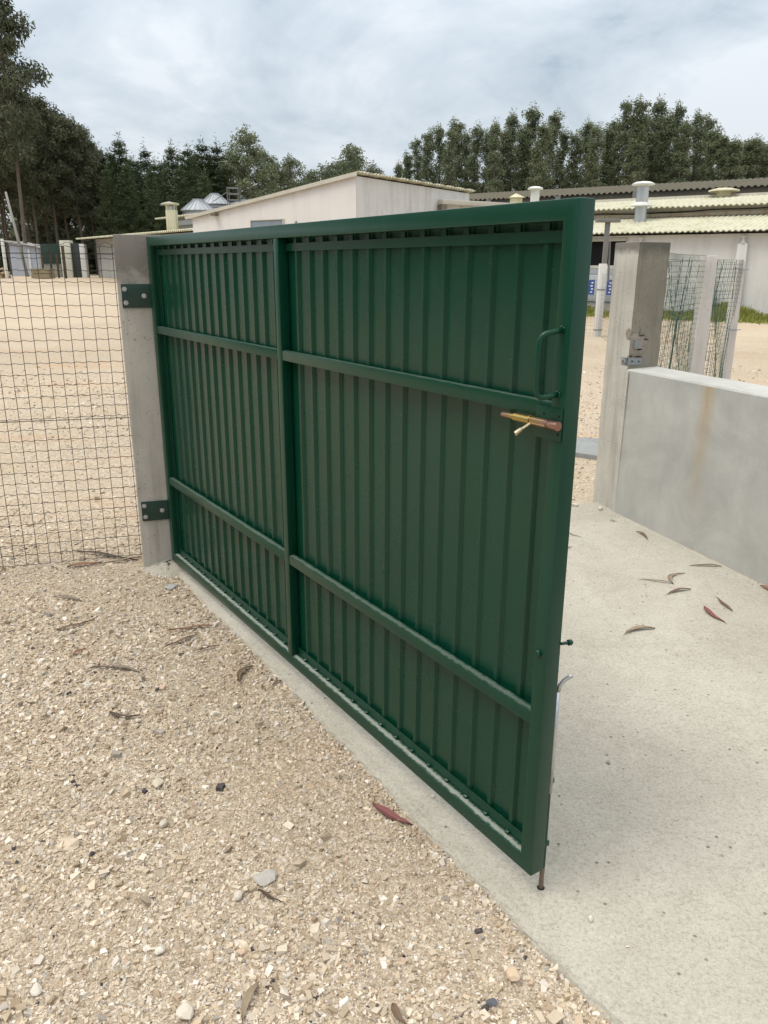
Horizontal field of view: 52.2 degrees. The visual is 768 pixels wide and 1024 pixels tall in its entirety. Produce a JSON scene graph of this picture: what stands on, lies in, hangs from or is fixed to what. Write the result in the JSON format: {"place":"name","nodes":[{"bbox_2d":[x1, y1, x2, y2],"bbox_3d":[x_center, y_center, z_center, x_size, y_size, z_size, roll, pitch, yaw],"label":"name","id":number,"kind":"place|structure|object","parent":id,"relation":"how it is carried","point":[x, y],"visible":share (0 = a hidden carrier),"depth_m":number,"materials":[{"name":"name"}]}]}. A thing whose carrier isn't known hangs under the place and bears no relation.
{"place":"outdoors","nodes":[
{"label":"outdoors","id":0,"kind":"place"},
{"bbox_2d":[39,255,62,276],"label":"wall","id":1,"kind":"structure","parent":0,"point":[47,266],"depth_m":51.57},
{"bbox_2d":[40,244,60,263],"bbox_3d":[-21.817,-16.895,51.248,1.252,1.233,0.060,0,17,0],"label":"netting panel","id":2,"kind":"object","parent":1,"relation":"attached to","point":[53,249],"visible":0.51,"depth_m":51.20,"materials":[{"name":"fabric"}]},
{"bbox_2d":[0,274,767,1023],"bbox_3d":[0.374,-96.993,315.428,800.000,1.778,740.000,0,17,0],"label":"ground","id":3,"kind":"structure","parent":0,"point":[750,352],"depth_m":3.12,"materials":[{"name":"gravel"}]},
{"bbox_2d":[0,103,28,274],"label":"eucalyptus tree","id":4,"kind":"object","parent":3,"relation":"on","point":[3,181],"visible":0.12,"depth_m":61.52,"materials":[{"name":"green plant"}]},
{"bbox_2d":[0,57,28,175],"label":"eucalyptus tree","id":5,"kind":"object","parent":3,"relation":"on","point":[6,63],"visible":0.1,"depth_m":54.56,"materials":[{"name":"green plant"}]},
{"bbox_2d":[5,192,28,276],"bbox_3d":[-24.412,-18.369,52.182,1.287,5.569,0.216,10,20,27],"label":"pole","id":6,"kind":"object","parent":3,"relation":"on","point":[15,230],"visible":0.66,"depth_m":52.08,"materials":[{"name":"silver metal"}]},
{"bbox_2d":[0,106,39,242],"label":"eucalyptus tree","id":7,"kind":"object","parent":3,"relation":"on","point":[27,220],"visible":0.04,"depth_m":64.92,"materials":[{"name":"green plant"}]},
{"bbox_2d":[4,240,40,275],"bbox_3d":[-24.890,-17.997,55.696,2.463,2.397,3.400,0,17,0],"label":"hut","id":8,"kind":"object","parent":3,"relation":"on","point":[16,263],"visible":0.41,"depth_m":54.28,"materials":[{"name":"white paint"}]},
{"bbox_2d":[0,0,54,243],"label":"eucalyptus tree","id":9,"kind":"object","parent":3,"relation":"on","point":[15,86],"visible":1,"depth_m":51.85,"materials":[{"name":"green plant"}]},
{"bbox_2d":[6,106,59,243],"bbox_3d":[-26.647,-24.284,59.671,4.159,12.121,4.008,-9,20,-28],"label":"eucalyptus tree","id":10,"kind":"object","parent":3,"relation":"on","point":[31,187],"visible":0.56,"depth_m":58.90,"materials":[{"name":"green plant"}]},
{"bbox_2d":[30,268,55,277],"bbox_3d":[-21.040,-14.728,48.331,1.074,0.570,1.000,0,17,0],"label":"timber crate","id":11,"kind":"object","parent":3,"relation":"on","point":[43,274],"visible":0.87,"depth_m":47.91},
{"bbox_2d":[28,91,80,271],"bbox_3d":[-25.739,-25.348,61.168,4.836,13.266,4.661,7,19,20],"label":"eucalyptus tree","id":12,"kind":"object","parent":3,"relation":"on","point":[53,120],"visible":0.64,"depth_m":59.82,"materials":[{"name":"green plant"}]},
{"bbox_2d":[36,102,84,239],"bbox_3d":[-25.822,-25.772,62.949,4.618,13.002,3.854,0,17,-1],"label":"eucalyptus tree","id":13,"kind":"object","parent":3,"relation":"on","point":[49,193],"visible":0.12,"depth_m":62.37,"materials":[{"name":"green plant"}]},
{"bbox_2d":[59,240,73,277],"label":"gate pillar","id":14,"kind":"structure","parent":3,"relation":"on","point":[69,266],"depth_m":50.47,"materials":[{"name":"concrete"}]},
{"bbox_2d":[70,243,81,277],"bbox_3d":[-19.926,-16.253,50.672,0.592,2.153,0.080,0,17,0],"label":"yard door","id":15,"kind":"structure","parent":14,"relation":"attached to","point":[76,255],"depth_m":50.64,"materials":[{"name":"metal"}]},
{"bbox_2d":[0,241,141,566],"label":"wire fence","id":16,"kind":"object","parent":3,"relation":"on","point":[68,417],"visible":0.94,"depth_m":4.45,"materials":[{"name":"metal"}]},
{"bbox_2d":[50,113,102,243],"bbox_3d":[-24.221,-25.017,62.197,4.522,12.022,3.774,-11,21,-32],"label":"eucalyptus tree","id":17,"kind":"object","parent":3,"relation":"on","point":[75,135],"visible":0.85,"depth_m":61.24,"materials":[{"name":"green plant"}]},
{"bbox_2d":[0,210,160,273],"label":"undergrowth","id":18,"kind":"object","parent":3,"relation":"on","point":[42,232],"visible":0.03,"depth_m":71.00,"materials":[{"name":"green plant"}]},
{"bbox_2d":[79,244,89,277],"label":"gate pillar","id":19,"kind":"structure","parent":3,"relation":"on","point":[84,262],"depth_m":50.56,"materials":[{"name":"white paint"}]},
{"bbox_2d":[73,123,106,274],"bbox_3d":[-24.195,-25.480,64.294,3.728,11.660,3.358,13,22,36],"label":"eucalyptus tree","id":20,"kind":"object","parent":3,"relation":"on","point":[91,147],"visible":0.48,"depth_m":63.51,"materials":[{"name":"green plant"}]},
{"bbox_2d":[80,142,133,250],"bbox_3d":[-23.520,-25.331,65.779,5.566,10.486,5.589,11,20,30],"label":"pine tree","id":21,"kind":"object","parent":3,"relation":"on","point":[103,159],"visible":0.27,"depth_m":64.80,"materials":[{"name":"green plant"}]},
{"bbox_2d":[90,165,133,254],"bbox_3d":[-21.417,-22.802,60.968,3.471,8.548,3.184,2,18,7],"label":"pine tree","id":22,"kind":"object","parent":3,"relation":"on","point":[108,186],"visible":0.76,"depth_m":60.52,"materials":[{"name":"green plant"}]},
{"bbox_2d":[84,147,141,249],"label":"pine tree","id":23,"kind":"object","parent":3,"relation":"on","point":[107,150],"visible":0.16,"depth_m":66.12,"materials":[{"name":"green plant"}]},
{"bbox_2d":[107,132,145,232],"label":"pine tree","id":24,"kind":"object","parent":3,"relation":"on","point":[120,151],"visible":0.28,"depth_m":65.84,"materials":[{"name":"green plant"}]},
{"bbox_2d":[115,156,152,233],"bbox_3d":[-19.987,-23.207,61.734,3.875,8.874,3.751,-15,23,-39],"label":"pine tree","id":25,"kind":"object","parent":3,"relation":"on","point":[130,204],"visible":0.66,"depth_m":61.30,"materials":[{"name":"green plant"}]},
{"bbox_2d":[76,202,195,278],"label":"farm shed","id":26,"kind":"structure","parent":3,"relation":"on","point":[176,223],"depth_m":49.25,"materials":[{"name":"metal"}]},
{"bbox_2d":[116,152,158,231],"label":"pine tree","id":27,"kind":"object","parent":3,"relation":"on","point":[135,165],"visible":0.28,"depth_m":65.60,"materials":[{"name":"green plant"}]},
{"bbox_2d":[113,234,172,566],"bbox_3d":[-1.329,-0.549,4.490,0.250,1.958,0.266,-5,18,-16],"label":"concrete post","id":28,"kind":"object","parent":3,"relation":"on","point":[133,286],"visible":0.8,"depth_m":4.33,"materials":[{"name":"concrete"}]},
{"bbox_2d":[146,197,594,888],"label":"metal gate","id":29,"kind":"structure","parent":28,"relation":"attached to","point":[370,431],"depth_m":2.53,"materials":[{"name":"metal"}]},
{"bbox_2d":[135,137,167,228],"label":"pine tree","id":30,"kind":"object","parent":3,"relation":"on","point":[144,164],"visible":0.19,"depth_m":67.01,"materials":[{"name":"green plant"}]},
{"bbox_2d":[137,164,166,234],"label":"pine tree","id":31,"kind":"object","parent":3,"relation":"on","point":[152,203],"visible":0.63,"depth_m":61.35,"materials":[{"name":"green plant"}]},
{"bbox_2d":[139,152,170,234],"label":"pine tree","id":32,"kind":"object","parent":3,"relation":"on","point":[155,167],"visible":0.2,"depth_m":66.55,"materials":[{"name":"green plant"}]},
{"bbox_2d":[142,560,184,576],"bbox_3d":[-1.265,0.326,4.615,0.293,0.083,0.317,0,17,0],"label":"mortar heap","id":33,"kind":"object","parent":3,"relation":"on","point":[170,568],"visible":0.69,"depth_m":4.54,"materials":[{"name":"concrete"}]},
{"bbox_2d":[161,139,187,225],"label":"pine tree","id":34,"kind":"object","parent":3,"relation":"on","point":[171,166],"visible":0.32,"depth_m":67.97,"materials":[{"name":"green plant"}]},
{"bbox_2d":[161,164,196,233],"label":"pine tree","id":35,"kind":"object","parent":3,"relation":"on","point":[182,180],"visible":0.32,"depth_m":61.97,"materials":[{"name":"green plant"}]},
{"bbox_2d":[175,1002,193,1019],"bbox_3d":[-0.488,1.225,1.919,0.045,0.024,0.044,-2,18,-8],"label":"stone","id":36,"kind":"object","parent":3,"relation":"on","point":[184,1010],"visible":1,"depth_m":1.91,"materials":[{"name":"stone"}]},
{"bbox_2d":[170,143,203,213],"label":"pine tree","id":37,"kind":"object","parent":3,"relation":"on","point":[188,162],"visible":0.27,"depth_m":68.04,"materials":[{"name":"green plant"}]},
{"bbox_2d":[180,199,213,214],"bbox_3d":[-13.312,-19.836,56.678,2.506,5.304,2.506,0,17,0],"label":"grain silo","id":38,"kind":"object","parent":3,"relation":"on","point":[192,206],"visible":0.15,"depth_m":55.32,"materials":[{"name":"metal"}]},
{"bbox_2d":[193,167,212,198],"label":"pine tree","id":39,"kind":"object","parent":3,"relation":"on","point":[204,184],"visible":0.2,"depth_m":62.86,"materials":[{"name":"green plant"}]},
{"bbox_2d":[0,160,409,235],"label":"undergrowth","id":40,"kind":"object","parent":3,"relation":"on","point":[30,220],"depth_m":91.14,"materials":[{"name":"green plant"}]},
{"bbox_2d":[182,135,228,201],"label":"pine tree","id":41,"kind":"object","parent":3,"relation":"on","point":[201,165],"visible":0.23,"depth_m":69.69,"materials":[{"name":"green plant"}]},
{"bbox_2d":[203,193,228,208],"bbox_3d":[-13.301,-22.049,62.273,2.507,6.188,2.507,0,17,0],"label":"grain silo","id":42,"kind":"object","parent":3,"relation":"on","point":[210,198],"visible":0.13,"depth_m":60.78,"materials":[{"name":"metal"}]},
{"bbox_2d":[198,136,239,202],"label":"pine tree","id":43,"kind":"object","parent":3,"relation":"on","point":[218,150],"visible":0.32,"depth_m":70.64,"materials":[{"name":"green plant"}]},
{"bbox_2d":[213,123,282,201],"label":"eucalyptus tree","id":44,"kind":"object","parent":3,"relation":"on","point":[248,159],"visible":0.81,"depth_m":71.12,"materials":[{"name":"green plant"}]},
{"bbox_2d":[241,982,258,1023],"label":"fallen leaf","id":45,"kind":"object","parent":3,"relation":"on","point":[247,996],"visible":1,"depth_m":1.95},
{"bbox_2d":[238,145,279,198],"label":"eucalyptus tree","id":46,"kind":"object","parent":3,"relation":"on","point":[273,176],"visible":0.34,"depth_m":73.36,"materials":[{"name":"green plant"}]},
{"bbox_2d":[253,869,276,886],"bbox_3d":[-0.353,1.088,2.336,0.069,0.021,0.054,-11,21,-32],"label":"stone","id":47,"kind":"object","parent":3,"relation":"on","point":[265,878],"visible":1,"depth_m":2.33,"materials":[{"name":"stone"}]},
{"bbox_2d":[276,153,309,191],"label":"eucalyptus tree","id":48,"kind":"object","parent":3,"relation":"on","point":[290,164],"visible":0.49,"depth_m":77.10,"materials":[{"name":"green plant"}]},
{"bbox_2d":[185,171,474,232],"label":"farm building","id":49,"kind":"structure","parent":3,"relation":"on","point":[356,194],"depth_m":24.78,"materials":[{"name":"paint"}]},
{"bbox_2d":[250,219,283,226],"bbox_3d":[-3.798,-9.051,25.475,1.460,0.880,0.047,12,21,33],"label":"window","id":50,"kind":"structure","parent":49,"relation":"in","point":[253,223],"depth_m":25.40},
{"bbox_2d":[334,141,369,175],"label":"eucalyptus tree","id":51,"kind":"object","parent":3,"relation":"on","point":[353,162],"visible":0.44,"depth_m":78.56,"materials":[{"name":"green plant"}]},
{"bbox_2d":[372,803,417,828],"bbox_3d":[0.028,1.006,2.589,0.190,0.018,0.029,14,22,37],"label":"fallen leaf","id":52,"kind":"object","parent":3,"relation":"on","point":[387,812],"visible":1,"depth_m":2.60,"materials":[{"name":"plant"}]},
{"bbox_2d":[401,150,415,179],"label":"eucalyptus tree","id":53,"kind":"object","parent":3,"relation":"on","point":[407,164],"visible":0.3,"depth_m":83.98,"materials":[{"name":"green plant"}]},
{"bbox_2d":[408,137,423,180],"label":"eucalyptus tree","id":54,"kind":"object","parent":3,"relation":"on","point":[416,154],"visible":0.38,"depth_m":86.67,"materials":[{"name":"green plant"}]},
{"bbox_2d":[419,127,439,183],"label":"eucalyptus tree","id":55,"kind":"object","parent":3,"relation":"on","point":[427,173],"visible":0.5,"depth_m":82.11,"materials":[{"name":"green plant"}]},
{"bbox_2d":[428,120,450,184],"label":"eucalyptus tree","id":56,"kind":"object","parent":3,"relation":"on","point":[439,135],"visible":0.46,"depth_m":85.05,"materials":[{"name":"green plant"}]},
{"bbox_2d":[438,126,462,186],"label":"eucalyptus tree","id":57,"kind":"object","parent":3,"relation":"on","point":[449,151],"visible":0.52,"depth_m":80.69,"materials":[{"name":"green plant"}]},
{"bbox_2d":[442,114,468,186],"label":"eucalyptus tree","id":58,"kind":"object","parent":3,"relation":"on","point":[459,146],"visible":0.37,"depth_m":83.40,"materials":[{"name":"green plant"}]},
{"bbox_2d":[459,129,471,187],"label":"eucalyptus tree","id":59,"kind":"object","parent":3,"relation":"on","point":[466,153],"visible":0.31,"depth_m":86.74,"materials":[{"name":"green plant"}]},
{"bbox_2d":[178,502,767,1023],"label":"concrete slab","id":60,"kind":"structure","parent":3,"relation":"on","point":[684,820],"depth_m":2.71,"materials":[{"name":"concrete"}]},
{"bbox_2d":[461,121,485,193],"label":"eucalyptus tree","id":61,"kind":"object","parent":3,"relation":"on","point":[473,168],"visible":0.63,"depth_m":82.21,"materials":[{"name":"green plant"}]},
{"bbox_2d":[438,199,510,209],"bbox_3d":[2.664,-9.316,28.953,3.074,3.916,2.400,-10,20,-30],"label":"lean to","id":62,"kind":"object","parent":3,"relation":"on","point":[444,204],"visible":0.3,"depth_m":27.18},
{"bbox_2d":[476,127,492,192],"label":"eucalyptus tree","id":63,"kind":"object","parent":3,"relation":"on","point":[485,150],"visible":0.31,"depth_m":85.43,"materials":[{"name":"green plant"}]},
{"bbox_2d":[483,118,506,192],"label":"eucalyptus tree","id":64,"kind":"object","parent":3,"relation":"on","point":[493,145],"visible":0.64,"depth_m":80.50,"materials":[{"name":"green plant"}]},
{"bbox_2d":[495,124,515,191],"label":"eucalyptus tree","id":65,"kind":"object","parent":3,"relation":"on","point":[505,144],"visible":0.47,"depth_m":83.52,"materials":[{"name":"green plant"}]},
{"bbox_2d":[500,107,520,191],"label":"eucalyptus tree","id":66,"kind":"object","parent":3,"relation":"on","point":[511,122],"visible":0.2,"depth_m":86.08,"materials":[{"name":"green plant"}]},
{"bbox_2d":[506,966,519,981],"bbox_3d":[0.333,1.195,2.023,0.037,0.026,0.043,-7,19,-22],"label":"stone","id":67,"kind":"object","parent":3,"relation":"on","point":[512,973],"visible":1,"depth_m":2.01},
{"bbox_2d":[509,122,533,190],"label":"eucalyptus tree","id":68,"kind":"object","parent":3,"relation":"on","point":[523,140],"visible":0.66,"depth_m":82.10,"materials":[{"name":"green plant"}]},
{"bbox_2d":[511,102,544,188],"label":"eucalyptus tree","id":69,"kind":"object","parent":3,"relation":"on","point":[533,116],"visible":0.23,"depth_m":84.29,"materials":[{"name":"green plant"}]},
{"bbox_2d":[522,119,555,190],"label":"eucalyptus tree","id":70,"kind":"object","parent":3,"relation":"on","point":[538,151],"visible":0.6,"depth_m":80.39,"materials":[{"name":"green plant"}]},
{"bbox_2d":[534,107,565,188],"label":"eucalyptus tree","id":71,"kind":"object","parent":3,"relation":"on","point":[556,131],"visible":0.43,"depth_m":83.22,"materials":[{"name":"green plant"}]},
{"bbox_2d":[552,125,573,188],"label":"eucalyptus tree","id":72,"kind":"object","parent":3,"relation":"on","point":[563,138],"visible":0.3,"depth_m":86.43,"materials":[{"name":"green plant"}]},
{"bbox_2d":[562,130,585,188],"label":"eucalyptus tree","id":73,"kind":"object","parent":3,"relation":"on","point":[573,154],"visible":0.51,"depth_m":82.02,"materials":[{"name":"green plant"}]},
{"bbox_2d":[570,117,597,187],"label":"eucalyptus tree","id":74,"kind":"object","parent":3,"relation":"on","point":[586,133],"visible":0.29,"depth_m":84.77,"materials":[{"name":"green plant"}]},
{"bbox_2d":[575,437,598,459],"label":"drain slab","id":75,"kind":"structure","parent":3,"relation":"on","point":[586,448],"depth_m":7.39,"materials":[{"name":"concrete"}]},
{"bbox_2d":[581,122,607,187],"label":"eucalyptus tree","id":76,"kind":"object","parent":3,"relation":"on","point":[593,169],"visible":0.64,"depth_m":80.35,"materials":[{"name":"green plant"}]},
{"bbox_2d":[593,264,606,336],"bbox_3d":[5.376,-5.242,19.489,0.180,1.788,0.180,0,17,0],"label":"fence post","id":77,"kind":"object","parent":3,"relation":"on","point":[602,269],"visible":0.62,"depth_m":19.41,"materials":[{"name":"white paint"}]},
{"bbox_2d":[595,219,620,281],"bbox_3d":[5.410,-6.380,19.134,0.560,1.468,0.240,0,17,0],"label":"pole","id":78,"kind":"object","parent":77,"relation":"on","point":[606,245],"visible":1,"depth_m":19.02,"materials":[{"name":"metal"}]},
{"bbox_2d":[596,123,617,185],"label":"eucalyptus tree","id":79,"kind":"object","parent":3,"relation":"on","point":[610,142],"visible":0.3,"depth_m":83.37,"materials":[{"name":"green plant"}]},
{"bbox_2d":[600,95,633,186],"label":"eucalyptus tree","id":80,"kind":"object","parent":3,"relation":"on","point":[623,129],"visible":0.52,"depth_m":81.72,"materials":[{"name":"green plant"}]},
{"bbox_2d":[469,177,767,234],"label":"farm shed","id":81,"kind":"structure","parent":3,"relation":"on","point":[754,185],"depth_m":45.18,"materials":[{"name":"grey paint"}]},
{"bbox_2d":[593,242,670,508],"bbox_3d":[1.740,-0.870,5.543,0.258,1.964,0.298,-6,18,-19],"label":"concrete post","id":82,"kind":"object","parent":3,"relation":"on","point":[639,279],"visible":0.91,"depth_m":5.35,"materials":[{"name":"concrete"}]},
{"bbox_2d":[618,94,652,185],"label":"eucalyptus tree","id":83,"kind":"object","parent":3,"relation":"on","point":[637,151],"visible":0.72,"depth_m":79.89,"materials":[{"name":"green plant"}]},
{"bbox_2d":[638,113,657,181],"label":"eucalyptus tree","id":84,"kind":"object","parent":3,"relation":"on","point":[651,138],"visible":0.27,"depth_m":83.20,"materials":[{"name":"green plant"}]},
{"bbox_2d":[585,274,723,375],"bbox_3d":[3.670,-3.714,14.850,3.402,1.452,12.774,0,17,0],"label":"wire fence","id":85,"kind":"object","parent":3,"relation":"on","point":[662,319],"visible":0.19,"depth_m":11.31,"materials":[{"name":"metal"}]},
{"bbox_2d":[646,92,667,182],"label":"eucalyptus tree","id":86,"kind":"object","parent":3,"relation":"on","point":[658,108],"visible":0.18,"depth_m":85.64,"materials":[{"name":"green plant"}]},
{"bbox_2d":[650,107,681,183],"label":"eucalyptus tree","id":87,"kind":"object","parent":3,"relation":"on","point":[664,140],"visible":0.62,"depth_m":81.82,"materials":[{"name":"green plant"}]},
{"bbox_2d":[665,99,686,182],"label":"eucalyptus tree","id":88,"kind":"object","parent":3,"relation":"on","point":[680,113],"visible":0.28,"depth_m":84.25,"materials":[{"name":"green plant"}]},
{"bbox_2d":[586,300,767,324],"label":"grass","id":89,"kind":"structure","parent":3,"relation":"on","point":[747,314],"depth_m":25.88,"materials":[{"name":"plant"}]},
{"bbox_2d":[587,275,597,307],"bbox_3d":[7.689,-8.098,29.131,0.900,1.360,0.429,12,21,33],"label":"wrapped pallet","id":90,"kind":"object","parent":89,"relation":"on","point":[593,280],"visible":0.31,"depth_m":28.84,"materials":[{"name":"white plastic"}]},
{"bbox_2d":[595,275,612,310],"bbox_3d":[8.247,-7.980,28.759,0.900,1.360,0.429,12,21,33],"label":"wrapped pallet","id":91,"kind":"object","parent":89,"relation":"on","point":[608,294],"visible":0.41,"depth_m":28.56,"materials":[{"name":"white plastic"}]},
{"bbox_2d":[667,115,695,182],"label":"eucalyptus tree","id":92,"kind":"object","parent":3,"relation":"on","point":[684,139],"visible":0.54,"depth_m":80.42,"materials":[{"name":"green plant"}]},
{"bbox_2d":[612,366,767,585],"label":"concrete wall","id":93,"kind":"structure","parent":3,"relation":"on","point":[691,472],"depth_m":4.80,"materials":[{"name":"concrete"}]},
{"bbox_2d":[684,109,707,181],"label":"eucalyptus tree","id":94,"kind":"object","parent":3,"relation":"on","point":[697,148],"visible":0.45,"depth_m":83.20,"materials":[{"name":"green plant"}]},
{"bbox_2d":[687,256,717,374],"bbox_3d":[2.744,-1.301,6.884,0.107,1.808,0.106,-4,18,-14],"label":"fence post","id":95,"kind":"object","parent":3,"relation":"on","point":[699,341],"visible":0.47,"depth_m":6.72,"materials":[{"name":"concrete"}]},
{"bbox_2d":[658,253,748,377],"bbox_3d":[2.603,-1.414,6.730,0.264,1.506,2.793,12,21,34],"label":"panel","id":96,"kind":"object","parent":95,"relation":"attached to","point":[674,314],"visible":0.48,"depth_m":6.55,"materials":[{"name":"green metal"}]},
{"bbox_2d":[695,112,717,181],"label":"eucalyptus tree","id":97,"kind":"object","parent":3,"relation":"on","point":[710,124],"visible":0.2,"depth_m":85.96,"materials":[{"name":"green plant"}]},
{"bbox_2d":[696,121,723,181],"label":"eucalyptus tree","id":98,"kind":"object","parent":3,"relation":"on","point":[713,135],"visible":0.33,"depth_m":81.91,"materials":[{"name":"green plant"}]},
{"bbox_2d":[701,129,732,180],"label":"eucalyptus tree","id":99,"kind":"object","parent":3,"relation":"on","point":[722,157],"visible":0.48,"depth_m":80.51,"materials":[{"name":"green plant"}]},
{"bbox_2d":[719,260,745,378],"bbox_3d":[3.436,-1.590,7.829,0.087,1.766,0.087,-4,18,-14],"label":"fence post","id":100,"kind":"object","parent":3,"relation":"on","point":[728,361],"visible":0.59,"depth_m":7.71,"materials":[{"name":"concrete"}]},
{"bbox_2d":[723,133,747,179],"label":"eucalyptus tree","id":101,"kind":"object","parent":3,"relation":"on","point":[735,159],"visible":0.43,"depth_m":80.38,"materials":[{"name":"green plant"}]},
{"bbox_2d":[740,133,764,178],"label":"eucalyptus tree","id":102,"kind":"object","parent":3,"relation":"on","point":[753,155],"visible":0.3,"depth_m":82.19,"materials":[{"name":"green plant"}]},
{"bbox_2d":[757,145,767,177],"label":"eucalyptus tree","id":103,"kind":"object","parent":3,"relation":"on","point":[764,172],"visible":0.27,"depth_m":82.56,"materials":[{"name":"green plant"}]},
{"bbox_2d":[0,0,767,233],"label":"sky","id":104,"kind":"structure","parent":0,"point":[311,78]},
{"bbox_2d":[509,181,767,313],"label":"barn","id":105,"kind":"structure","parent":0,"point":[723,211],"depth_m":28.36,"materials":[{"name":"white paint"}]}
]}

